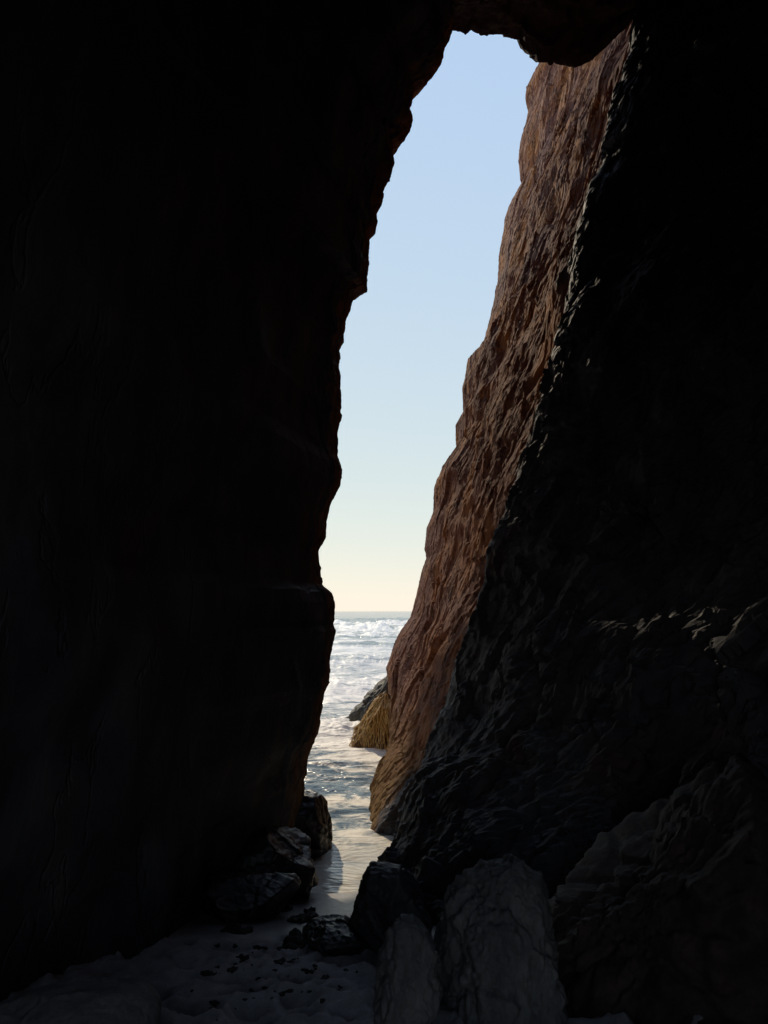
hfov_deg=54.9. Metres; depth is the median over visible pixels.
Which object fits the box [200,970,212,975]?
wrack scrap
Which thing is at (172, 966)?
sand
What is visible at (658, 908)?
boulder
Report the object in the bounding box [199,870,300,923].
boulder
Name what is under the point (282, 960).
wrack scrap
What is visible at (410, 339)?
sky
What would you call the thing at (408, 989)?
boulder
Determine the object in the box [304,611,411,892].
sea
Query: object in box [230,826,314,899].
boulder
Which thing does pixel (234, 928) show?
seaweed clump
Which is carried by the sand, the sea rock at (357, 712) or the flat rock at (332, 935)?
the flat rock at (332, 935)
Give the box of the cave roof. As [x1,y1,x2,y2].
[453,0,648,67]
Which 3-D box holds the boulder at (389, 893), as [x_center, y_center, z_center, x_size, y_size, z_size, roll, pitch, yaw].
[0.036,2.118,3.945,0.448,0.493,0.502,0,-8,0]
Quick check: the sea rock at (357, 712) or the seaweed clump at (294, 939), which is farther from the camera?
the sea rock at (357, 712)
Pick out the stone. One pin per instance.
(315, 880)
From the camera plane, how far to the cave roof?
7.40 m
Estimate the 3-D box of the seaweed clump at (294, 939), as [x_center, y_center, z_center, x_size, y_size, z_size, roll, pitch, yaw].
[-0.475,2.323,4.014,0.142,0.077,0.231,-2,-8,12]
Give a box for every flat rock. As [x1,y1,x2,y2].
[0,975,161,1023]
[302,914,368,956]
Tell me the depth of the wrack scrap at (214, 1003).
3.13 m
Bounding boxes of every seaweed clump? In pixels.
[220,922,252,934]
[282,928,305,949]
[286,911,318,923]
[303,906,315,912]
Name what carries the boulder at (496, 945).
on the sand
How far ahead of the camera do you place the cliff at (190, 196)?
4.04 m
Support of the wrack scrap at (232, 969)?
on the sand
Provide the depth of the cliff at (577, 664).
6.25 m
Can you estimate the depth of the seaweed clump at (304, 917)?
4.59 m
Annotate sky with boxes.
[319,30,538,610]
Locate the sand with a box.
[8,893,702,1023]
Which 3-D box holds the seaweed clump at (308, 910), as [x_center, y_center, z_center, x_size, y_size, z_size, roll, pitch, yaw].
[-0.490,2.623,4.863,0.067,0.053,0.095,-4,-9,27]
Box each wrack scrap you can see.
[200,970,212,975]
[209,1000,219,1006]
[227,966,237,973]
[238,953,249,961]
[277,957,285,964]
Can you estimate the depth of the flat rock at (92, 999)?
2.53 m
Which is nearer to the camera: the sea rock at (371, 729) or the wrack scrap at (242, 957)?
the wrack scrap at (242, 957)
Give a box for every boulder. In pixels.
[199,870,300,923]
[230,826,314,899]
[295,789,332,855]
[348,861,432,952]
[373,913,442,1023]
[434,853,568,1023]
[548,752,767,1023]
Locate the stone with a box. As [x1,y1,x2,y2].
[312,871,318,887]
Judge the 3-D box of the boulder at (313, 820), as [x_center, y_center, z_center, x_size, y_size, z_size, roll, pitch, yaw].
[-0.778,2.824,6.441,0.666,0.818,0.666,0,-8,0]
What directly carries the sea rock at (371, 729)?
in the sea
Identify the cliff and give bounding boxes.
[0,0,454,1001]
[369,0,767,925]
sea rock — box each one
[348,676,387,720]
[349,691,390,749]

